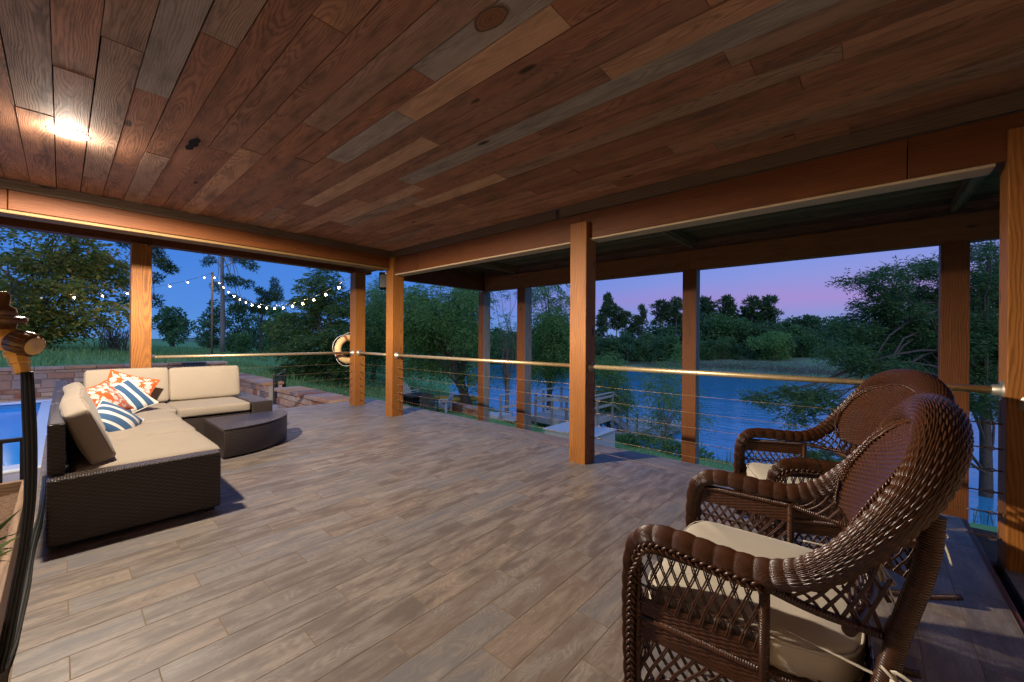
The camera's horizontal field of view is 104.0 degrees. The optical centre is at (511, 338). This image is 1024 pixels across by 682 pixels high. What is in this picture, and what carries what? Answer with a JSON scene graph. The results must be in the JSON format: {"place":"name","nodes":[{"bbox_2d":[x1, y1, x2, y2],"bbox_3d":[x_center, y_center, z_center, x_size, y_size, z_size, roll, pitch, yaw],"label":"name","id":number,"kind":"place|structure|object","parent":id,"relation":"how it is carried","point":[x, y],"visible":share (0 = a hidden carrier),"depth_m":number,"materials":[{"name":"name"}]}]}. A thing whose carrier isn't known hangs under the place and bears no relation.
{"place":"outdoors","nodes":[
{"label":"outdoors","id":0,"kind":"place"},
{"bbox_2d":[1,403,279,489],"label":"pool deck","id":1,"kind":"structure","parent":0,"point":[10,477],"depth_m":5.34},
{"bbox_2d":[0,437,22,482],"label":"iron railing","id":2,"kind":"object","parent":1,"relation":"on","point":[10,440],"visible":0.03,"depth_m":3.12,"materials":[{"name":"black metal"}]},
{"bbox_2d":[0,480,23,681],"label":"planter box","id":3,"kind":"object","parent":1,"relation":"on","point":[11,498],"visible":0.43,"depth_m":2.35,"materials":[{"name":"brown wood"}]},
{"bbox_2d":[0,508,21,556],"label":"planter plant","id":4,"kind":"object","parent":3,"relation":"in","point":[3,524],"visible":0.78,"depth_m":2.24,"materials":[{"name":"green plant"}]},
{"bbox_2d":[0,398,51,473],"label":"pool coping","id":5,"kind":"object","parent":1,"relation":"on","point":[42,416],"visible":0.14,"depth_m":8.00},
{"bbox_2d":[0,337,997,531],"bbox_3d":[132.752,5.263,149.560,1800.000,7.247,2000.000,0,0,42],"label":"ground","id":6,"kind":"structure","parent":0,"point":[803,361],"depth_m":37.89,"materials":[{"name":"green plant"}]},
{"bbox_2d":[0,403,40,408],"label":"pool basin","id":7,"kind":"object","parent":6,"relation":"in","point":[13,406],"depth_m":10.96,"materials":[{"name":"blue"}]},
{"bbox_2d":[0,406,39,465],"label":"pool water","id":8,"kind":"structure","parent":7,"relation":"in","point":[10,422],"depth_m":8.26,"materials":[{"name":"blue liquid"}]},
{"bbox_2d":[0,227,152,349],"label":"leafy tree","id":9,"kind":"object","parent":6,"relation":"on","point":[45,317],"visible":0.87,"depth_m":21.13,"materials":[{"name":"green plant"}]},
{"bbox_2d":[0,361,227,401],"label":"stone wall","id":10,"kind":"structure","parent":6,"relation":"on","point":[46,378],"depth_m":11.57,"materials":[{"name":"brown stone"}]},
{"bbox_2d":[85,320,157,350],"bbox_3d":[-26.121,-0.339,26.318,4.742,2.646,3.358,0,0,16],"label":"dry bush","id":11,"kind":"object","parent":6,"relation":"on","point":[116,344],"visible":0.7,"depth_m":25.80,"materials":[{"name":"plant"}]},
{"bbox_2d":[112,242,182,308],"bbox_3d":[-27.788,-5.260,30.324,5.871,12.763,3.901,0,0,42],"label":"pine tree","id":12,"kind":"object","parent":6,"relation":"on","point":[161,259],"visible":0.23,"depth_m":29.83,"materials":[{"name":"green plant"}]},
{"bbox_2d":[152,306,197,346],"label":"oak tree","id":13,"kind":"object","parent":6,"relation":"on","point":[173,327],"visible":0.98,"depth_m":56.90,"materials":[{"name":"green plant"}]},
{"bbox_2d":[192,299,227,348],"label":"cedar tree","id":14,"kind":"object","parent":6,"relation":"on","point":[204,323],"visible":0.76,"depth_m":51.64,"materials":[{"name":"green plant"}]},
{"bbox_2d":[211,272,213,357],"bbox_3d":[-19.507,-1.484,26.020,0.150,5.741,0.143,0,0,42],"label":"light pole","id":15,"kind":"object","parent":6,"relation":"on","point":[212,273],"visible":0.9,"depth_m":25.98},
{"bbox_2d":[213,274,349,308],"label":"string lights","id":16,"kind":"object","parent":15,"relation":"hanging from","point":[325,294],"visible":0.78,"depth_m":17.95,"materials":[{"name":"glass"}]},
{"bbox_2d":[196,253,259,352],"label":"pine tree","id":17,"kind":"object","parent":6,"relation":"on","point":[223,296],"visible":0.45,"depth_m":40.83,"materials":[{"name":"green plant"}]},
{"bbox_2d":[225,331,252,353],"bbox_3d":[-25.232,0.415,37.253,4.234,2.403,2.112,0,0,42],"label":"shrub","id":18,"kind":"object","parent":6,"relation":"on","point":[240,345],"visible":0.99,"depth_m":36.52,"materials":[{"name":"green plant"}]},
{"bbox_2d":[219,302,268,351],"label":"cedar tree","id":19,"kind":"object","parent":6,"relation":"on","point":[245,325],"visible":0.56,"depth_m":49.71,"materials":[{"name":"green plant"}]},
{"bbox_2d":[0,341,512,412],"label":"meadow grass","id":20,"kind":"structure","parent":6,"relation":"on","point":[65,350],"depth_m":22.24,"materials":[{"name":"green plant"}]},
{"bbox_2d":[239,372,283,404],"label":"stone wall","id":21,"kind":"structure","parent":6,"relation":"on","point":[255,387],"depth_m":11.90,"materials":[{"name":"beige stone"}]},
{"bbox_2d":[273,369,285,403],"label":"iron gate","id":22,"kind":"structure","parent":21,"relation":"attached to","point":[277,378],"depth_m":11.54,"materials":[{"name":"black metal"}]},
{"bbox_2d":[248,276,284,352],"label":"pine tree","id":23,"kind":"object","parent":6,"relation":"on","point":[270,296],"visible":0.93,"depth_m":44.35,"materials":[{"name":"green plant"}]},
{"bbox_2d":[259,306,301,352],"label":"leafy tree","id":24,"kind":"object","parent":6,"relation":"on","point":[273,312],"visible":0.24,"depth_m":40.36,"materials":[{"name":"green plant"}]},
{"bbox_2d":[274,386,349,408],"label":"stone wall","id":25,"kind":"structure","parent":6,"relation":"on","point":[305,398],"depth_m":9.74,"materials":[{"name":"brown stone"}]},
{"bbox_2d":[259,268,375,388],"bbox_3d":[-11.634,-0.637,23.665,8.555,8.268,6.135,0,0,62],"label":"cypress tree","id":26,"kind":"object","parent":6,"relation":"on","point":[332,307],"visible":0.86,"depth_m":22.69,"materials":[{"name":"green plant"}]},
{"bbox_2d":[365,276,405,383],"bbox_3d":[-9.854,-0.602,29.196,4.808,8.479,7.409,0,0,-11],"label":"willow tree","id":27,"kind":"object","parent":6,"relation":"on","point":[376,343],"visible":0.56,"depth_m":27.48,"materials":[{"name":"green plant"}]},
{"bbox_2d":[403,392,432,406],"bbox_3d":[-4.899,3.084,20.400,1.240,0.520,1.240,0,0,42],"label":"fire table","id":28,"kind":"object","parent":6,"relation":"on","point":[411,398],"visible":0.69,"depth_m":20.00,"materials":[{"name":"black metal"}]},
{"bbox_2d":[419,392,438,410],"bbox_3d":[-4.046,3.031,19.519,0.840,1.021,0.962,0,0,7],"label":"adirondack chair","id":29,"kind":"object","parent":6,"relation":"on","point":[429,400],"visible":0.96,"depth_m":19.23,"materials":[{"name":"wood"}]},
{"bbox_2d":[380,283,501,404],"bbox_3d":[-4.388,0.101,23.367,7.604,7.819,8.752,0,0,-3],"label":"willow tree","id":30,"kind":"object","parent":6,"relation":"on","point":[449,328],"visible":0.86,"depth_m":22.16,"materials":[{"name":"green plant"}]},
{"bbox_2d":[440,400,477,417],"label":"stone wall","id":31,"kind":"structure","parent":6,"relation":"on","point":[458,407],"depth_m":19.79,"materials":[{"name":"stone"}]},
{"bbox_2d":[478,291,489,421],"bbox_3d":[-0.708,2.200,9.996,0.190,6.750,0.230,0,0,42],"label":"wooden post","id":32,"kind":"object","parent":6,"relation":"on","point":[484,339],"visible":0.45,"depth_m":9.92,"materials":[{"name":"brown wood"}]},
{"bbox_2d":[404,271,484,290],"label":"wooden beam","id":33,"kind":"structure","parent":32,"relation":"on","point":[445,279],"depth_m":9.05,"materials":[{"name":"brown wood"}]},
{"bbox_2d":[485,250,689,291],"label":"wooden beam","id":34,"kind":"structure","parent":32,"relation":"on","point":[669,263],"depth_m":7.62,"materials":[{"name":"brown wood"}]},
{"bbox_2d":[399,110,1023,277],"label":"roof","id":35,"kind":"structure","parent":34,"relation":"on","point":[975,194],"depth_m":5.51,"materials":[{"name":"brown wood"}]},
{"bbox_2d":[490,291,516,412],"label":"twiggy tree","id":36,"kind":"object","parent":6,"relation":"on","point":[508,351],"visible":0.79,"depth_m":24.95,"materials":[{"name":"green plant"}]},
{"bbox_2d":[516,287,531,430],"bbox_3d":[0.265,2.207,9.155,0.233,6.750,0.255,0,0,42],"label":"wooden post","id":37,"kind":"object","parent":6,"relation":"on","point":[524,323],"visible":0.45,"depth_m":9.06,"materials":[{"name":"brown wood"}]},
{"bbox_2d":[514,284,569,409],"bbox_3d":[2.635,0.958,26.084,4.905,10.081,8.284,0,0,4],"label":"willow tree","id":38,"kind":"object","parent":6,"relation":"on","point":[551,336],"visible":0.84,"depth_m":24.02,"materials":[{"name":"green plant"}]},
{"bbox_2d":[543,422,616,447],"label":"concrete block","id":39,"kind":"structure","parent":6,"relation":"on","point":[606,433],"depth_m":13.38,"materials":[{"name":"concrete"}]},
{"bbox_2d":[499,386,681,441],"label":"walkway","id":40,"kind":"structure","parent":6,"relation":"on","point":[558,413],"depth_m":19.59,"materials":[{"name":"grey wood"}]},
{"bbox_2d":[595,337,609,361],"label":"woodland tree","id":41,"kind":"object","parent":6,"relation":"on","point":[600,347],"visible":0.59,"depth_m":86.60,"materials":[{"name":"green plant"}]},
{"bbox_2d":[595,312,612,335],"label":"shore pine","id":42,"kind":"object","parent":6,"relation":"on","point":[601,324],"visible":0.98,"depth_m":98.07,"materials":[{"name":"green plant"}]},
{"bbox_2d":[598,290,616,346],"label":"shore pine","id":43,"kind":"object","parent":6,"relation":"on","point":[606,306],"visible":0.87,"depth_m":98.35,"materials":[{"name":"green plant"}]},
{"bbox_2d":[601,337,621,362],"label":"woodland tree","id":44,"kind":"object","parent":6,"relation":"on","point":[611,346],"visible":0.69,"depth_m":85.48,"materials":[{"name":"green plant"}]},
{"bbox_2d":[608,305,625,336],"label":"shore pine","id":45,"kind":"object","parent":6,"relation":"on","point":[618,311],"visible":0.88,"depth_m":98.36,"materials":[{"name":"green plant"}]},
{"bbox_2d":[595,352,640,426],"bbox_3d":[4.899,3.064,20.946,3.425,4.929,3.771,0,0,42],"label":"willow sapling","id":46,"kind":"object","parent":6,"relation":"on","point":[607,378],"visible":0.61,"depth_m":20.34,"materials":[{"name":"green plant"}]},
{"bbox_2d":[611,310,634,333],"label":"shore pine","id":47,"kind":"object","parent":6,"relation":"on","point":[628,315],"visible":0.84,"depth_m":98.12,"materials":[{"name":"green plant"}]},
{"bbox_2d":[615,330,639,361],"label":"woodland tree","id":48,"kind":"object","parent":6,"relation":"on","point":[627,338],"visible":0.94,"depth_m":84.86,"materials":[{"name":"green plant"}]},
{"bbox_2d":[629,314,644,338],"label":"shore pine","id":49,"kind":"object","parent":6,"relation":"on","point":[635,324],"visible":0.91,"depth_m":98.35,"materials":[{"name":"green plant"}]},
{"bbox_2d":[637,304,648,335],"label":"shore pine","id":50,"kind":"object","parent":6,"relation":"on","point":[642,311],"visible":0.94,"depth_m":98.65,"materials":[{"name":"green plant"}]},
{"bbox_2d":[637,340,656,361],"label":"woodland tree","id":51,"kind":"object","parent":6,"relation":"on","point":[648,357],"visible":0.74,"depth_m":84.94,"materials":[{"name":"green plant"}]},
{"bbox_2d":[646,335,669,360],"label":"woodland tree","id":52,"kind":"object","parent":6,"relation":"on","point":[661,342],"visible":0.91,"depth_m":85.16,"materials":[{"name":"green plant"}]},
{"bbox_2d":[650,299,675,331],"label":"shore pine","id":53,"kind":"object","parent":6,"relation":"on","point":[662,313],"visible":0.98,"depth_m":98.62,"materials":[{"name":"green plant"}]},
{"bbox_2d":[615,431,716,460],"bbox_3d":[5.721,4.462,15.728,4.767,1.260,2.178,0,0,42],"label":"shrub","id":54,"kind":"object","parent":6,"relation":"on","point":[632,440],"visible":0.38,"depth_m":15.89,"materials":[{"name":"green plant"}]},
{"bbox_2d":[655,325,678,351],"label":"woodland tree","id":55,"kind":"object","parent":6,"relation":"on","point":[668,330],"visible":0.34,"depth_m":93.70,"materials":[{"name":"green plant"}]},
{"bbox_2d":[661,334,680,358],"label":"woodland tree","id":56,"kind":"object","parent":6,"relation":"on","point":[671,340],"visible":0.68,"depth_m":87.51,"materials":[{"name":"green plant"}]},
{"bbox_2d":[627,357,718,450],"bbox_3d":[6.937,2.947,17.380,3.314,4.744,4.336,0,0,67],"label":"willow sapling","id":57,"kind":"object","parent":6,"relation":"on","point":[662,411],"visible":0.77,"depth_m":17.27,"materials":[{"name":"green plant"}]},
{"bbox_2d":[668,296,682,330],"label":"shore pine","id":58,"kind":"object","parent":6,"relation":"on","point":[678,304],"visible":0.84,"depth_m":98.17,"materials":[{"name":"green plant"}]},
{"bbox_2d":[681,269,699,464],"bbox_3d":[2.979,2.226,6.696,0.223,6.750,0.190,0,0,42],"label":"wooden post","id":59,"kind":"object","parent":6,"relation":"on","point":[691,327],"visible":0.45,"depth_m":6.62,"materials":[{"name":"brown wood"}]},
{"bbox_2d":[690,208,999,269],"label":"wooden beam","id":60,"kind":"structure","parent":59,"relation":"on","point":[979,226],"depth_m":5.25,"materials":[{"name":"brown wood"}]},
{"bbox_2d":[700,312,717,353],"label":"woodland tree","id":61,"kind":"object","parent":6,"relation":"on","point":[709,324],"visible":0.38,"depth_m":91.22,"materials":[{"name":"green plant"}]},
{"bbox_2d":[700,295,719,327],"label":"shore pine","id":62,"kind":"object","parent":6,"relation":"on","point":[706,306],"visible":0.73,"depth_m":97.84,"materials":[{"name":"green plant"}]},
{"bbox_2d":[704,312,734,345],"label":"woodland tree","id":63,"kind":"object","parent":6,"relation":"on","point":[721,317],"visible":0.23,"depth_m":93.05,"materials":[{"name":"green plant"}]},
{"bbox_2d":[714,336,731,359],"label":"woodland tree","id":64,"kind":"object","parent":6,"relation":"on","point":[721,341],"visible":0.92,"depth_m":85.37,"materials":[{"name":"green plant"}]},
{"bbox_2d":[706,317,741,354],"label":"woodland tree","id":65,"kind":"object","parent":6,"relation":"on","point":[729,325],"visible":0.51,"depth_m":91.05,"materials":[{"name":"green plant"}]},
{"bbox_2d":[716,294,739,319],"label":"shore pine","id":66,"kind":"object","parent":6,"relation":"on","point":[726,302],"visible":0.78,"depth_m":98.64,"materials":[{"name":"green plant"}]},
{"bbox_2d":[718,316,752,352],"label":"woodland tree","id":67,"kind":"object","parent":6,"relation":"on","point":[742,328],"visible":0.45,"depth_m":90.65,"materials":[{"name":"green plant"}]},
{"bbox_2d":[739,294,766,322],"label":"shore pine","id":68,"kind":"object","parent":6,"relation":"on","point":[753,304],"visible":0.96,"depth_m":98.20,"materials":[{"name":"green plant"}]},
{"bbox_2d":[743,336,762,359],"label":"woodland tree","id":69,"kind":"object","parent":6,"relation":"on","point":[755,355],"visible":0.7,"depth_m":84.26,"materials":[{"name":"green plant"}]},
{"bbox_2d":[754,293,783,326],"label":"shore pine","id":70,"kind":"object","parent":6,"relation":"on","point":[769,302],"visible":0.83,"depth_m":97.97,"materials":[{"name":"green plant"}]},
{"bbox_2d":[743,329,796,360],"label":"willow tree","id":71,"kind":"object","parent":6,"relation":"on","point":[773,343],"visible":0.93,"depth_m":81.23,"materials":[{"name":"green plant"}]},
{"bbox_2d":[795,332,823,357],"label":"woodland tree","id":72,"kind":"object","parent":6,"relation":"on","point":[810,340],"visible":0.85,"depth_m":85.78,"materials":[{"name":"green plant"}]},
{"bbox_2d":[792,314,828,336],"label":"woodland tree","id":73,"kind":"object","parent":6,"relation":"on","point":[812,318],"visible":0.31,"depth_m":98.85,"materials":[{"name":"green plant"}]},
{"bbox_2d":[732,240,998,497],"bbox_3d":[13.146,1.487,14.075,13.294,10.600,4.685,0,0,-6],"label":"cypress tree","id":74,"kind":"object","parent":6,"relation":"on","point":[907,343],"visible":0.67,"depth_m":13.38,"materials":[{"name":"green plant"}]},
{"bbox_2d":[938,240,970,522],"bbox_3d":[5.202,2.241,4.729,0.233,6.750,0.200,0,0,42],"label":"wooden post","id":75,"kind":"object","parent":6,"relation":"on","point":[954,317],"visible":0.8,"depth_m":4.65,"materials":[{"name":"brown wood"}]},
{"bbox_2d":[997,126,1023,576],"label":"wooden post","id":76,"kind":"object","parent":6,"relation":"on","point":[1010,544],"visible":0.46,"depth_m":2.46,"materials":[{"name":"brown wood"}]},
{"bbox_2d":[588,361,1004,539],"bbox_3d":[1.998,0.768,3.517,2.963,1.017,0.120,0,0,41],"label":"cable railing","id":77,"kind":"object","parent":76,"relation":"attached to","point":[997,390],"visible":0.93,"depth_m":3.30,"materials":[{"name":"metal"}]},
{"bbox_3d":[-1.355,-0.279,-2.206,17.100,8.700,12.900,0,0,42],"label":"house","id":78,"kind":"object","parent":6,"relation":"on","visible":0},
{"bbox_2d":[0,291,46,374],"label":"hose valve","id":79,"kind":"object","parent":78,"relation":"attached to","point":[19,348],"visible":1,"depth_m":1.58,"materials":[{"name":"gold metal"}]},
{"bbox_2d":[0,371,46,672],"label":"garden hose","id":80,"kind":"object","parent":79,"relation":"hanging from","point":[18,597],"visible":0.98,"depth_m":1.59,"materials":[{"name":"black rubber"}]},
{"bbox_2d":[0,0,1023,251],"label":"ceiling","id":81,"kind":"structure","parent":78,"relation":"attached to","point":[390,124],"depth_m":2.51,"materials":[{"name":"brown wood"}]},
{"bbox_2d":[46,124,90,140],"bbox_3d":[-3.357,-1.557,3.030,0.232,0.012,0.232,0,0,42],"label":"ceiling light","id":82,"kind":"object","parent":81,"relation":"attached to","point":[67,132],"visible":1,"depth_m":3.02,"materials":[{"name":"white"}]},
{"bbox_2d":[0,227,998,339],"label":"sky","id":83,"kind":"structure","parent":0,"point":[799,285],"materials":[{"name":"blue"}]},
{"bbox_2d":[8,398,1023,681],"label":"floor","id":84,"kind":"structure","parent":0,"point":[344,542],"depth_m":2.34,"materials":[{"name":"brown wood"}]},
{"bbox_2d":[129,242,151,367],"bbox_3d":[-5.401,0.133,5.817,0.200,3.020,0.220,0,0,42],"label":"wooden post","id":85,"kind":"object","parent":84,"relation":"on","point":[140,337],"visible":0.56,"depth_m":5.75,"materials":[{"name":"brown wood"}]},
{"bbox_2d":[0,216,371,274],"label":"wooden beam","id":86,"kind":"structure","parent":85,"relation":"on","point":[27,225],"depth_m":5.92,"materials":[{"name":"brown wood"}]},
{"bbox_2d":[151,350,353,407],"bbox_3d":[-4.306,0.725,7.055,0.120,1.017,3.090,0,0,42],"label":"cable railing","id":87,"kind":"object","parent":85,"relation":"attached to","point":[351,352],"visible":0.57,"depth_m":6.98,"materials":[{"name":"metal"}]},
{"bbox_2d":[46,365,272,549],"bbox_3d":[-3.702,0.879,4.619,3.940,0.951,2.120,0,0,42],"label":"outdoor sofa","id":88,"kind":"object","parent":84,"relation":"on","point":[162,461],"visible":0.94,"depth_m":3.02,"materials":[{"name":"fabric"}]},
{"bbox_2d":[86,380,133,409],"bbox_3d":[-4.313,0.650,4.260,0.238,0.400,0.491,0,0,-17],"label":"throw pillow","id":89,"kind":"object","parent":88,"relation":"on","point":[106,390],"visible":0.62,"depth_m":4.24,"materials":[{"name":"orange fabric"}]},
{"bbox_2d":[97,398,144,431],"bbox_3d":[-3.883,0.803,3.917,0.302,0.427,0.503,0,0,-26],"label":"throw pillow","id":90,"kind":"object","parent":88,"relation":"on","point":[114,417],"visible":0.67,"depth_m":3.89,"materials":[{"name":"blue fabric"}]},
{"bbox_2d":[107,370,159,395],"bbox_3d":[-4.921,0.661,5.127,0.610,0.544,0.230,0,0,-35],"label":"throw pillow","id":91,"kind":"object","parent":88,"relation":"on","point":[147,385],"visible":0.35,"depth_m":5.17,"materials":[{"name":"orange fabric"}]},
{"bbox_2d":[113,377,158,413],"bbox_3d":[-4.623,0.723,4.769,0.297,0.492,0.561,0,0,15],"label":"throw pillow","id":92,"kind":"object","parent":88,"relation":"on","point":[134,395],"visible":0.45,"depth_m":4.82,"materials":[{"name":"blue fabric"}]},
{"bbox_2d":[204,409,286,457],"bbox_3d":[-3.269,1.187,5.133,0.927,0.340,0.927,0,0,42],"label":"wicker table","id":93,"kind":"object","parent":84,"relation":"on","point":[234,435],"visible":0.97,"depth_m":4.83,"materials":[{"name":"wicker"}]},
{"bbox_2d":[349,272,365,405],"bbox_3d":[-3.201,0.148,8.294,0.220,3.020,0.225,0,0,42],"label":"wooden post","id":94,"kind":"object","parent":84,"relation":"on","point":[357,307],"visible":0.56,"depth_m":8.21,"materials":[{"name":"brown wood"}]},
{"bbox_2d":[332,332,349,365],"bbox_3d":[-3.402,0.211,8.355,0.141,0.712,0.712,0,0,42],"label":"ring buoy","id":95,"kind":"object","parent":94,"relation":"hanging from","point":[342,340],"visible":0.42,"depth_m":8.18,"materials":[{"name":"plastic"}]},
{"bbox_2d":[386,257,403,416],"bbox_3d":[-2.101,-0.035,7.171,0.215,2.820,0.225,0,0,42],"label":"wooden post","id":96,"kind":"object","parent":84,"relation":"on","point":[394,310],"visible":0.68,"depth_m":7.09,"materials":[{"name":"brown wood"}]},
{"bbox_2d":[0,177,390,270],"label":"wooden beam","id":97,"kind":"structure","parent":96,"relation":"on","point":[32,202],"depth_m":4.84,"materials":[{"name":"brown wood"}]},
{"bbox_2d":[395,352,569,445],"bbox_3d":[-0.653,0.750,5.864,3.695,1.017,0.130,0,0,42],"label":"cable railing","id":98,"kind":"object","parent":96,"relation":"attached to","point":[398,355],"visible":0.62,"depth_m":5.53,"materials":[{"name":"metal"}]},
{"bbox_2d":[391,89,1023,275],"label":"wooden beam","id":99,"kind":"structure","parent":96,"relation":"on","point":[971,150],"depth_m":3.28,"materials":[{"name":"brown wood"}]},
{"bbox_2d":[569,221,595,464],"bbox_3d":[0.803,0.046,4.556,0.212,2.700,0.210,0,0,42],"label":"wooden post","id":100,"kind":"object","parent":84,"relation":"on","point":[582,323],"visible":0.89,"depth_m":4.47,"materials":[{"name":"brown wood"}]},
{"bbox_2d":[621,393,974,681],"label":"wicker rocking chair","id":101,"kind":"object","parent":84,"relation":"on","point":[731,602],"visible":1,"depth_m":1.29,"materials":[{"name":"wicker"}]},
{"bbox_2d":[734,369,963,600],"bbox_3d":[2.063,0.789,2.602,0.944,1.210,0.964,0,0,18],"label":"wicker rocking chair","id":102,"kind":"object","parent":84,"relation":"on","point":[859,413],"visible":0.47,"depth_m":2.62,"materials":[{"name":"wicker"}]},
{"bbox_2d":[971,527,999,575],"bbox_3d":[3.442,1.544,2.765,0.308,0.160,0.720,0,0,42],"label":"wooden ledge","id":103,"kind":"object","parent":84,"relation":"on","point":[989,546],"depth_m":2.84,"materials":[{"name":"wood"}]},
{"bbox_2d":[962,519,1023,633],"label":"edge trim","id":104,"kind":"structure","parent":84,"relation":"attached to","point":[1014,611],"depth_m":2.33,"materials":[{"name":"wood"}]},
{"bbox_2d":[403,403,733,470],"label":"lawn grass","id":105,"kind":"structure","parent":0,"point":[655,451],"depth_m":14.56,"materials":[{"name":"plant"}]},
{"bbox_2d":[449,364,997,526],"bbox_3d":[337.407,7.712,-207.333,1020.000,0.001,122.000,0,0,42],"label":"water","id":106,"kind":"structure","parent":0,"point":[723,388],"depth_m":30.59,"materials":[{"name":"blue liquid"}]},
{"bbox_2d":[615,358,998,384],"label":"bank reeds","id":107,"kind":"object","parent":106,"relation":"on","point":[773,369],"visible":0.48,"depth_m":70.20,"materials":[{"name":"green plant"}]},
{"bbox_2d":[998,569,1023,621],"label":"landing","id":108,"kind":"object","parent":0,"point":[1012,582],"visible":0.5,"depth_m":2.32,"materials":[{"name":"brown wood"}]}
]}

